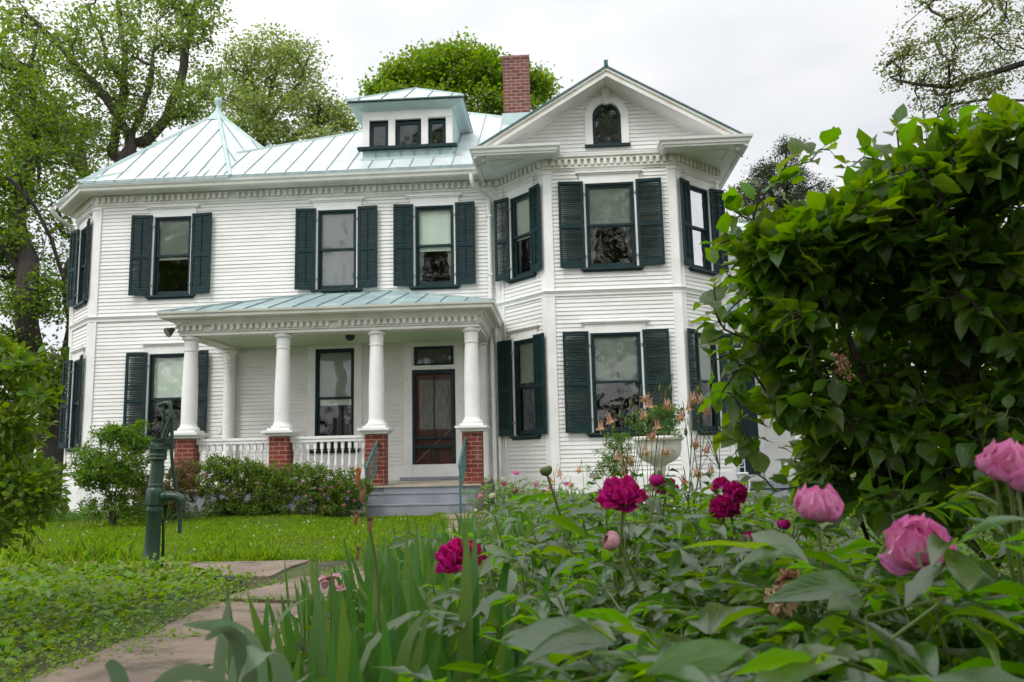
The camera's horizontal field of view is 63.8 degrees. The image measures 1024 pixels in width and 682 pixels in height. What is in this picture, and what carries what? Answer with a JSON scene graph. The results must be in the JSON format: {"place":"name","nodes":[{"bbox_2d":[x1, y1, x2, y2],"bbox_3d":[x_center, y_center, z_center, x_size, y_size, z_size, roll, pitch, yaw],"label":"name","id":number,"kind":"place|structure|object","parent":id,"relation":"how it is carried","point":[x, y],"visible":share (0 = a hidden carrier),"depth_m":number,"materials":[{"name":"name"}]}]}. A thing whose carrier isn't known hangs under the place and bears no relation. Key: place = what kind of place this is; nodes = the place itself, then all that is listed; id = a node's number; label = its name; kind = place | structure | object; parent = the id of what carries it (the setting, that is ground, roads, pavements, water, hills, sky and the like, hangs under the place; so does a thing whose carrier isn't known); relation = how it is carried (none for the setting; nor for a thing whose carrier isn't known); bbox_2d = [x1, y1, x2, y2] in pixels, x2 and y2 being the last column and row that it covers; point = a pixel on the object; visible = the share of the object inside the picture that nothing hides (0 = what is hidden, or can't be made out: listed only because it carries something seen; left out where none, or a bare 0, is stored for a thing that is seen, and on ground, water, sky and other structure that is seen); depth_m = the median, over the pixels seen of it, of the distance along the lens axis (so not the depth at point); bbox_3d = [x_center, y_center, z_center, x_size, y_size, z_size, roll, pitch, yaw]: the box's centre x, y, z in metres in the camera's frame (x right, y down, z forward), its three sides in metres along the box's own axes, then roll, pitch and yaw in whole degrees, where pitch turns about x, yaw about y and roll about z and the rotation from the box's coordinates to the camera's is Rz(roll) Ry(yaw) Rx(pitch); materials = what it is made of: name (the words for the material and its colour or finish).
{"place":"outdoors","nodes":[
{"label":"outdoors","id":0,"kind":"place"},
{"bbox_2d":[0,511,452,561],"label":"lawn grass","id":1,"kind":"structure","parent":0,"point":[260,550],"depth_m":9.85,"materials":[{"name":"green plant"}]},
{"bbox_2d":[10,513,492,681],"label":"path","id":2,"kind":"structure","parent":0,"point":[147,667],"depth_m":4.01,"materials":[{"name":"concrete"}]},
{"bbox_2d":[140,401,188,568],"bbox_3d":[-2.923,1.226,6.992,0.388,1.438,0.170,-1,-8,-2],"label":"hand pump","id":3,"kind":"object","parent":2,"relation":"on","point":[157,496],"visible":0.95,"depth_m":6.95,"materials":[{"name":"green paint"}]},
{"bbox_2d":[0,511,492,681],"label":"path weeds","id":4,"kind":"object","parent":2,"relation":"on","point":[143,632],"visible":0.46,"depth_m":4.34,"materials":[{"name":"green plant"}]},
{"bbox_2d":[0,473,1023,681],"bbox_3d":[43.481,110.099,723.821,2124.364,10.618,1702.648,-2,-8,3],"label":"ground","id":5,"kind":"structure","parent":0,"point":[294,572],"depth_m":5.05,"materials":[{"name":"green plant"}]},
{"bbox_2d":[0,333,75,558],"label":"shrub","id":6,"kind":"object","parent":5,"relation":"on","point":[29,481],"visible":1,"depth_m":4.06,"materials":[{"name":"green plant"}]},
{"bbox_2d":[0,3,118,496],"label":"tree","id":7,"kind":"object","parent":5,"relation":"on","point":[28,303],"visible":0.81,"depth_m":23.56,"materials":[{"name":"green plant"}]},
{"bbox_2d":[0,537,179,579],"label":"tall grass","id":8,"kind":"structure","parent":5,"relation":"on","point":[101,557],"depth_m":7.26,"materials":[{"name":"green plant"}]},
{"bbox_2d":[65,418,154,526],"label":"shrub","id":9,"kind":"object","parent":5,"relation":"on","point":[112,470],"visible":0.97,"depth_m":12.01,"materials":[{"name":"green plant"}]},
{"bbox_2d":[0,0,245,195],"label":"tree","id":10,"kind":"object","parent":5,"relation":"on","point":[117,108],"visible":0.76,"depth_m":30.55,"materials":[{"name":"green plant"}]},
{"bbox_2d":[0,553,265,681],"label":"ground cover","id":11,"kind":"object","parent":5,"relation":"on","point":[41,587],"visible":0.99,"depth_m":4.79,"materials":[{"name":"green plant"}]},
{"bbox_2d":[120,458,203,518],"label":"spirea bush","id":12,"kind":"object","parent":5,"relation":"on","point":[185,484],"visible":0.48,"depth_m":13.18,"materials":[{"name":"green plant"}]},
{"bbox_2d":[105,597,293,681],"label":"iris plant","id":13,"kind":"object","parent":5,"relation":"on","point":[248,663],"visible":1,"depth_m":1.09,"materials":[{"name":"green plant"}]},
{"bbox_2d":[193,453,262,516],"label":"spirea bush","id":14,"kind":"object","parent":5,"relation":"on","point":[220,470],"visible":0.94,"depth_m":13.13,"materials":[{"name":"green plant"}]},
{"bbox_2d":[226,580,308,673],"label":"iris plant","id":15,"kind":"object","parent":5,"relation":"on","point":[272,631],"visible":0.36,"depth_m":1.96,"materials":[{"name":"green plant"}]},
{"bbox_2d":[236,461,301,516],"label":"spirea bush","id":16,"kind":"object","parent":5,"relation":"on","point":[269,500],"visible":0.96,"depth_m":13.06,"materials":[{"name":"green plant"}]},
{"bbox_2d":[192,17,361,146],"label":"tree","id":17,"kind":"object","parent":5,"relation":"on","point":[264,123],"visible":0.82,"depth_m":41.83,"materials":[{"name":"green plant"}]},
{"bbox_2d":[263,597,299,681],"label":"iris plant","id":18,"kind":"object","parent":5,"relation":"on","point":[296,671],"visible":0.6,"depth_m":1.76,"materials":[{"name":"green plant"}]},
{"bbox_2d":[275,595,328,681],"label":"iris plant","id":19,"kind":"object","parent":5,"relation":"on","point":[292,643],"visible":0.29,"depth_m":2.48,"materials":[{"name":"green plant"}]},
{"bbox_2d":[294,579,314,663],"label":"iris plant","id":20,"kind":"object","parent":5,"relation":"on","point":[302,608],"visible":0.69,"depth_m":3.56,"materials":[{"name":"green plant"}]},
{"bbox_2d":[285,609,327,681],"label":"iris plant","id":21,"kind":"object","parent":5,"relation":"on","point":[310,665],"visible":0.35,"depth_m":1.95,"materials":[{"name":"green plant"}]},
{"bbox_2d":[277,578,346,680],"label":"iris plant","id":22,"kind":"object","parent":5,"relation":"on","point":[296,624],"visible":0.28,"depth_m":3.04,"materials":[{"name":"green plant"}]},
{"bbox_2d":[300,552,348,615],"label":"iris plant","id":23,"kind":"object","parent":5,"relation":"on","point":[312,574],"visible":0.32,"depth_m":3.98,"materials":[{"name":"green plant"}]},
{"bbox_2d":[279,461,376,516],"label":"spirea bush","id":24,"kind":"object","parent":5,"relation":"on","point":[336,488],"visible":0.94,"depth_m":13.04,"materials":[{"name":"green plant"}]},
{"bbox_2d":[318,573,345,649],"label":"flower stalk","id":25,"kind":"object","parent":5,"relation":"on","point":[326,584],"visible":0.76,"depth_m":2.59,"materials":[{"name":"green plant"}]},
{"bbox_2d":[322,585,382,661],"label":"iris plant","id":26,"kind":"object","parent":5,"relation":"on","point":[367,622],"visible":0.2,"depth_m":2.64,"materials":[{"name":"green plant"}]},
{"bbox_2d":[247,568,461,681],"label":"iris plant","id":27,"kind":"object","parent":5,"relation":"on","point":[320,657],"visible":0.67,"depth_m":1.79,"materials":[{"name":"green plant"}]},
{"bbox_2d":[340,572,375,637],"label":"iris plant","id":28,"kind":"object","parent":5,"relation":"on","point":[352,610],"visible":0.15,"depth_m":3.19,"materials":[{"name":"green plant"}]},
{"bbox_2d":[334,553,383,632],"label":"iris plant","id":29,"kind":"object","parent":5,"relation":"on","point":[362,617],"visible":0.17,"depth_m":3.98,"materials":[{"name":"green plant"}]},
{"bbox_2d":[324,535,402,621],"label":"iris plant","id":30,"kind":"object","parent":5,"relation":"on","point":[351,577],"visible":0.17,"depth_m":4.11,"materials":[{"name":"green plant"}]},
{"bbox_2d":[342,534,386,603],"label":"iris plant","id":31,"kind":"object","parent":5,"relation":"on","point":[358,575],"visible":0.2,"depth_m":4.20,"materials":[{"name":"green plant"}]},
{"bbox_2d":[352,467,380,642],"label":"flower stalk","id":32,"kind":"object","parent":5,"relation":"on","point":[362,497],"visible":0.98,"depth_m":2.50,"materials":[{"name":"plant"}]},
{"bbox_2d":[295,591,442,681],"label":"iris plant","id":33,"kind":"object","parent":5,"relation":"on","point":[347,663],"visible":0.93,"depth_m":1.64,"materials":[{"name":"green plant"}]},
{"bbox_2d":[356,546,409,617],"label":"iris plant","id":34,"kind":"object","parent":5,"relation":"on","point":[388,589],"visible":0.22,"depth_m":3.50,"materials":[{"name":"green plant"}]},
{"bbox_2d":[331,571,453,670],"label":"iris plant","id":35,"kind":"object","parent":5,"relation":"on","point":[393,635],"visible":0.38,"depth_m":2.09,"materials":[{"name":"green plant"}]},
{"bbox_2d":[326,604,483,681],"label":"iris plant","id":36,"kind":"object","parent":5,"relation":"on","point":[403,657],"visible":0.65,"depth_m":1.68,"materials":[{"name":"green plant"}]},
{"bbox_2d":[339,527,484,681],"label":"iris plant","id":37,"kind":"object","parent":5,"relation":"on","point":[367,673],"visible":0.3,"depth_m":2.29,"materials":[{"name":"green plant"}]},
{"bbox_2d":[371,540,478,681],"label":"iris plant","id":38,"kind":"object","parent":5,"relation":"on","point":[412,606],"visible":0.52,"depth_m":1.92,"materials":[{"name":"green plant"}]},
{"bbox_2d":[357,538,511,680],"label":"iris plant","id":39,"kind":"object","parent":5,"relation":"on","point":[501,585],"visible":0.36,"depth_m":2.11,"materials":[{"name":"green plant"}]},
{"bbox_2d":[50,55,856,515],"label":"house","id":40,"kind":"structure","parent":5,"relation":"on","point":[418,301],"depth_m":16.23,"materials":[{"name":"white paint"}]},
{"bbox_2d":[65,346,85,451],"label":"window","id":41,"kind":"structure","parent":40,"relation":"in","point":[76,353],"depth_m":17.33,"materials":[{"name":"white wood"}]},
{"bbox_2d":[72,212,92,309],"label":"window","id":42,"kind":"structure","parent":40,"relation":"in","point":[80,302],"depth_m":17.76,"materials":[{"name":"white wood"}]},
{"bbox_2d":[141,341,184,449],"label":"window","id":43,"kind":"structure","parent":40,"relation":"in","point":[165,360],"depth_m":16.67,"materials":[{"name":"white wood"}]},
{"bbox_2d":[144,204,200,299],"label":"window","id":44,"kind":"structure","parent":40,"relation":"in","point":[172,231],"depth_m":17.08,"materials":[{"name":"clear glass"}]},
{"bbox_2d":[307,344,361,453],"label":"window","id":45,"kind":"structure","parent":40,"relation":"in","point":[334,380],"depth_m":16.42,"materials":[{"name":"glass"}]},
{"bbox_2d":[309,197,364,292],"bbox_3d":[-3.557,-1.938,16.775,1.143,1.972,0.178,-2,-8,3],"label":"window","id":46,"kind":"structure","parent":40,"relation":"in","point":[336,225],"depth_m":16.83,"materials":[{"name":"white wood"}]},
{"bbox_2d":[406,193,461,290],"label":"window","id":47,"kind":"structure","parent":40,"relation":"in","point":[434,258],"depth_m":16.74,"materials":[{"name":"white glass"}]},
{"bbox_2d":[414,346,453,365],"bbox_3d":[-1.552,0.298,16.376,0.792,0.380,0.081,-2,-8,3],"label":"transom window","id":48,"kind":"structure","parent":40,"relation":"in","point":[436,355],"depth_m":16.40,"materials":[{"name":"clear glass"}]},
{"bbox_2d":[412,369,455,464],"bbox_3d":[-1.522,1.607,16.186,0.862,2.085,0.189,-2,-8,3],"label":"screen door","id":49,"kind":"structure","parent":40,"relation":"in","point":[433,391],"depth_m":16.25,"materials":[{"name":"teal paint"}]},
{"bbox_2d":[502,177,536,283],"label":"window","id":50,"kind":"structure","parent":40,"relation":"in","point":[517,194],"depth_m":16.21,"materials":[{"name":"glass"}]},
{"bbox_2d":[505,324,598,439],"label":"window","id":51,"kind":"structure","parent":40,"relation":"in","point":[522,339],"depth_m":15.76,"materials":[{"name":"teal paint"}]},
{"bbox_2d":[584,85,630,147],"bbox_3d":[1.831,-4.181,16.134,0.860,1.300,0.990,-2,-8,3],"label":"window","id":52,"kind":"structure","parent":40,"relation":"in","point":[606,125],"depth_m":15.74,"materials":[{"name":"teal paint"}]},
{"bbox_2d":[575,169,643,272],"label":"window","id":53,"kind":"structure","parent":40,"relation":"in","point":[610,208],"depth_m":15.54,"materials":[{"name":"glass"}]},
{"bbox_2d":[580,319,648,436],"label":"window","id":54,"kind":"structure","parent":40,"relation":"in","point":[616,359],"depth_m":15.13,"materials":[{"name":"glass"}]},
{"bbox_2d":[627,170,718,276],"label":"window","id":55,"kind":"structure","parent":40,"relation":"in","point":[699,185],"depth_m":15.90,"materials":[{"name":"glass"}]},
{"bbox_2d":[634,319,722,434],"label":"window","id":56,"kind":"structure","parent":40,"relation":"in","point":[706,363],"depth_m":15.56,"materials":[{"name":"teal paint"}]},
{"bbox_2d":[737,369,760,474],"bbox_3d":[5.385,1.844,18.863,0.470,2.400,0.045,-2,-8,3],"label":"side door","id":57,"kind":"structure","parent":40,"relation":"in","point":[751,426],"depth_m":18.83,"materials":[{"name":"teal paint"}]},
{"bbox_2d":[354,26,572,115],"bbox_3d":[-1.940,-3.637,34.676,9.512,20.020,5.805,-2,-8,3],"label":"tree","id":58,"kind":"object","parent":5,"relation":"on","point":[471,72],"visible":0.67,"depth_m":35.14,"materials":[{"name":"green plant"}]},
{"bbox_2d":[375,517,576,681],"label":"iris plant","id":59,"kind":"object","parent":5,"relation":"on","point":[468,650],"visible":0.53,"depth_m":1.78,"materials":[{"name":"green plant"}]},
{"bbox_2d":[432,516,531,664],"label":"iris plant","id":60,"kind":"object","parent":5,"relation":"on","point":[491,586],"visible":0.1,"depth_m":2.23,"materials":[{"name":"green plant"}]},
{"bbox_2d":[460,483,505,523],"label":"peony plant","id":61,"kind":"object","parent":5,"relation":"on","point":[490,496],"visible":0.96,"depth_m":10.84,"materials":[{"name":"green plant"}]},
{"bbox_2d":[412,563,569,681],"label":"iris plant","id":62,"kind":"object","parent":5,"relation":"on","point":[441,662],"visible":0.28,"depth_m":1.88,"materials":[{"name":"green plant"}]},
{"bbox_2d":[454,602,538,681],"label":"iris plant","id":63,"kind":"object","parent":5,"relation":"on","point":[509,662],"visible":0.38,"depth_m":1.71,"materials":[{"name":"green plant"}]},
{"bbox_2d":[481,470,530,511],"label":"peony plant","id":64,"kind":"object","parent":5,"relation":"on","point":[516,472],"visible":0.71,"depth_m":11.12,"materials":[{"name":"green plant"}]},
{"bbox_2d":[387,488,628,614],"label":"peony plant","id":65,"kind":"object","parent":5,"relation":"on","point":[499,540],"visible":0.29,"depth_m":2.93,"materials":[{"name":"green plant"}]},
{"bbox_2d":[435,537,607,634],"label":"peony plant","id":66,"kind":"object","parent":5,"relation":"on","point":[449,556],"visible":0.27,"depth_m":2.28,"materials":[{"name":"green plant"}]},
{"bbox_2d":[441,586,608,675],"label":"iris plant","id":67,"kind":"object","parent":5,"relation":"on","point":[449,659],"visible":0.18,"depth_m":1.97,"materials":[{"name":"green plant"}]},
{"bbox_2d":[451,579,623,674],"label":"iris plant","id":68,"kind":"object","parent":5,"relation":"on","point":[491,617],"visible":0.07,"depth_m":2.02,"materials":[{"name":"green plant"}]},
{"bbox_2d":[393,531,700,676],"bbox_3d":[0.131,0.812,2.037,0.708,0.653,0.769,-2,-8,7],"label":"peony plant","id":69,"kind":"object","parent":5,"relation":"on","point":[643,545],"visible":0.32,"depth_m":1.97,"materials":[{"name":"green plant"}]},
{"bbox_2d":[482,492,629,606],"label":"peony plant","id":70,"kind":"object","parent":5,"relation":"on","point":[512,520],"visible":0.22,"depth_m":3.62,"materials":[{"name":"green plant"}]},
{"bbox_2d":[371,602,781,681],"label":"peony plant","id":71,"kind":"object","parent":5,"relation":"on","point":[689,660],"visible":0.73,"depth_m":1.19,"materials":[{"name":"green plant"}]},
{"bbox_2d":[192,492,1023,681],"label":"foliage","id":72,"kind":"object","parent":5,"relation":"on","point":[303,647],"visible":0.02,"depth_m":6.35,"materials":[{"name":"green plant"}]},
{"bbox_2d":[585,431,635,510],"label":"shrub","id":73,"kind":"object","parent":5,"relation":"on","point":[611,469],"visible":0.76,"depth_m":12.44,"materials":[{"name":"green plant"}]},
{"bbox_2d":[478,466,751,673],"bbox_3d":[0.319,0.739,2.159,0.838,0.825,0.770,-1,-8,-5],"label":"peony plant","id":74,"kind":"object","parent":5,"relation":"on","point":[566,523],"visible":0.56,"depth_m":2.09,"materials":[{"name":"green plant"}]},
{"bbox_2d":[527,483,734,596],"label":"peony plant","id":75,"kind":"object","parent":5,"relation":"on","point":[550,537],"visible":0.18,"depth_m":2.86,"materials":[{"name":"green plant"}]},
{"bbox_2d":[472,575,815,681],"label":"peony plant","id":76,"kind":"object","parent":5,"relation":"on","point":[538,611],"visible":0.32,"depth_m":1.61,"materials":[{"name":"green plant"}]},
{"bbox_2d":[586,373,719,610],"bbox_3d":[0.502,0.687,2.914,0.536,1.134,0.526,-2,-8,3],"label":"columbine plant","id":77,"kind":"object","parent":5,"relation":"on","point":[630,461],"visible":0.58,"depth_m":2.90,"materials":[{"name":"green plant"}]},
{"bbox_2d":[568,541,746,632],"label":"peony plant","id":78,"kind":"object","parent":5,"relation":"on","point":[670,551],"visible":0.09,"depth_m":2.31,"materials":[{"name":"green plant"}]},
{"bbox_2d":[632,435,683,518],"bbox_3d":[1.474,1.480,8.158,0.512,1.065,0.512,-2,-8,3],"label":"garden urn","id":79,"kind":"object","parent":5,"relation":"on","point":[673,443],"visible":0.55,"depth_m":8.05,"materials":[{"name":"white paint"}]},
{"bbox_2d":[628,399,684,437],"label":"potted plant","id":80,"kind":"object","parent":79,"relation":"on","point":[671,412],"visible":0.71,"depth_m":8.19,"materials":[{"name":"green plant"}]},
{"bbox_2d":[549,473,772,674],"bbox_3d":[0.374,0.754,2.202,0.693,0.804,0.766,-2,-8,5],"label":"peony plant","id":81,"kind":"object","parent":5,"relation":"on","point":[625,494],"visible":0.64,"depth_m":2.08,"materials":[{"name":"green plant"}]},
{"bbox_2d":[477,593,848,681],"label":"peony plant","id":82,"kind":"object","parent":5,"relation":"on","point":[814,650],"visible":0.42,"depth_m":1.32,"materials":[{"name":"green plant"}]},
{"bbox_2d":[580,477,780,602],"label":"peony plant","id":83,"kind":"object","parent":5,"relation":"on","point":[749,515],"visible":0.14,"depth_m":3.08,"materials":[{"name":"green plant"}]},
{"bbox_2d":[632,375,749,616],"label":"columbine plant","id":84,"kind":"object","parent":5,"relation":"on","point":[695,444],"visible":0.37,"depth_m":2.98,"materials":[{"name":"green plant"}]},
{"bbox_2d":[549,531,865,676],"bbox_3d":[0.419,0.739,1.710,0.676,0.692,0.735,-5,-9,25],"label":"peony plant","id":85,"kind":"object","parent":5,"relation":"on","point":[611,540],"visible":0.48,"depth_m":1.74,"materials":[{"name":"green plant"}]},
{"bbox_2d":[618,488,797,602],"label":"peony plant","id":86,"kind":"object","parent":5,"relation":"on","point":[674,512],"visible":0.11,"depth_m":3.30,"materials":[{"name":"green plant"}]},
{"bbox_2d":[643,480,788,557],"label":"peony plant","id":87,"kind":"object","parent":5,"relation":"on","point":[747,510],"visible":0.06,"depth_m":4.41,"materials":[{"name":"green plant"}]},
{"bbox_2d":[664,621,801,671],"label":"peony plant","id":88,"kind":"object","parent":5,"relation":"on","point":[776,639],"visible":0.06,"depth_m":1.51,"materials":[{"name":"green plant"}]},
{"bbox_2d":[611,476,855,605],"bbox_3d":[0.726,0.850,2.809,0.890,0.772,0.804,7,-12,-44],"label":"peony plant","id":89,"kind":"object","parent":5,"relation":"on","point":[730,500],"visible":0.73,"depth_m":2.70,"materials":[{"name":"green plant"}]},
{"bbox_2d":[506,611,1009,681],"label":"peony plant","id":90,"kind":"object","parent":5,"relation":"on","point":[556,640],"visible":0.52,"depth_m":1.15,"materials":[{"name":"green plant"}]},
{"bbox_2d":[673,503,874,618],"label":"peony plant","id":91,"kind":"object","parent":5,"relation":"on","point":[783,506],"visible":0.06,"depth_m":3.21,"materials":[{"name":"green plant"}]},
{"bbox_2d":[685,519,866,622],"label":"peony plant","id":92,"kind":"object","parent":5,"relation":"on","point":[785,524],"visible":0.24,"depth_m":2.53,"materials":[{"name":"green plant"}]},
{"bbox_2d":[724,132,837,220],"bbox_3d":[9.711,-1.165,28.893,4.468,12.506,3.026,-2,-8,3],"label":"tree","id":93,"kind":"object","parent":5,"relation":"on","point":[765,173],"visible":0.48,"depth_m":29.33,"materials":[{"name":"green plant"}]},
{"bbox_2d":[646,558,944,671],"bbox_3d":[0.557,0.761,1.652,0.730,0.624,0.660,1,-8,-13],"label":"peony plant","id":94,"kind":"object","parent":5,"relation":"on","point":[782,610],"visible":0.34,"depth_m":1.60,"materials":[{"name":"green plant"}]},
{"bbox_2d":[584,580,1023,681],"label":"peony plant","id":95,"kind":"object","parent":5,"relation":"on","point":[791,665],"visible":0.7,"depth_m":1.10,"materials":[{"name":"green plant"}]},
{"bbox_2d":[624,483,1010,681],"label":"peony plant","id":96,"kind":"object","parent":5,"relation":"on","point":[815,504],"visible":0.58,"depth_m":1.43,"materials":[{"name":"green plant"}]},
{"bbox_2d":[681,515,1023,681],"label":"peony plant","id":97,"kind":"object","parent":5,"relation":"on","point":[836,587],"visible":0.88,"depth_m":1.26,"materials":[{"name":"green plant"}]},
{"bbox_2d":[688,93,1023,638],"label":"lilac bush","id":98,"kind":"object","parent":5,"relation":"on","point":[917,260],"visible":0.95,"depth_m":2.30,"materials":[{"name":"green plant"}]},
{"bbox_2d":[695,512,1020,674],"bbox_3d":[0.789,0.697,1.617,0.862,0.730,0.779,-2,-8,4],"label":"peony plant","id":99,"kind":"object","parent":5,"relation":"on","point":[906,537],"visible":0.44,"depth_m":1.49,"materials":[{"name":"green plant"}]},
{"bbox_2d":[725,517,1023,664],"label":"peony plant","id":100,"kind":"object","parent":5,"relation":"on","point":[800,620],"visible":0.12,"depth_m":1.70,"materials":[{"name":"green plant"}]},
{"bbox_2d":[753,583,1018,681],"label":"peony plant","id":101,"kind":"object","parent":5,"relation":"on","point":[825,677],"visible":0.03,"depth_m":1.54,"materials":[{"name":"green plant"}]},
{"bbox_2d":[750,438,1023,676],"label":"peony plant","id":102,"kind":"object","parent":5,"relation":"on","point":[1003,461],"visible":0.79,"depth_m":1.36,"materials":[{"name":"green plant"}]},
{"bbox_2d":[798,555,1023,633],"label":"peony plant","id":103,"kind":"object","parent":5,"relation":"on","point":[993,559],"visible":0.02,"depth_m":2.19,"materials":[{"name":"green plant"}]},
{"bbox_2d":[840,479,1023,661],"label":"peony plant","id":104,"kind":"object","parent":5,"relation":"on","point":[959,498],"visible":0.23,"depth_m":1.69,"materials":[{"name":"green plant"}]},
{"bbox_2d":[872,0,1023,140],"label":"tree","id":105,"kind":"object","parent":5,"relation":"on","point":[959,84],"visible":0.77,"depth_m":11.75,"materials":[{"name":"green plant"}]},
{"bbox_2d":[0,0,1023,457],"label":"sky","id":106,"kind":"structure","parent":0,"point":[769,70],"materials":[{"name":"white"}]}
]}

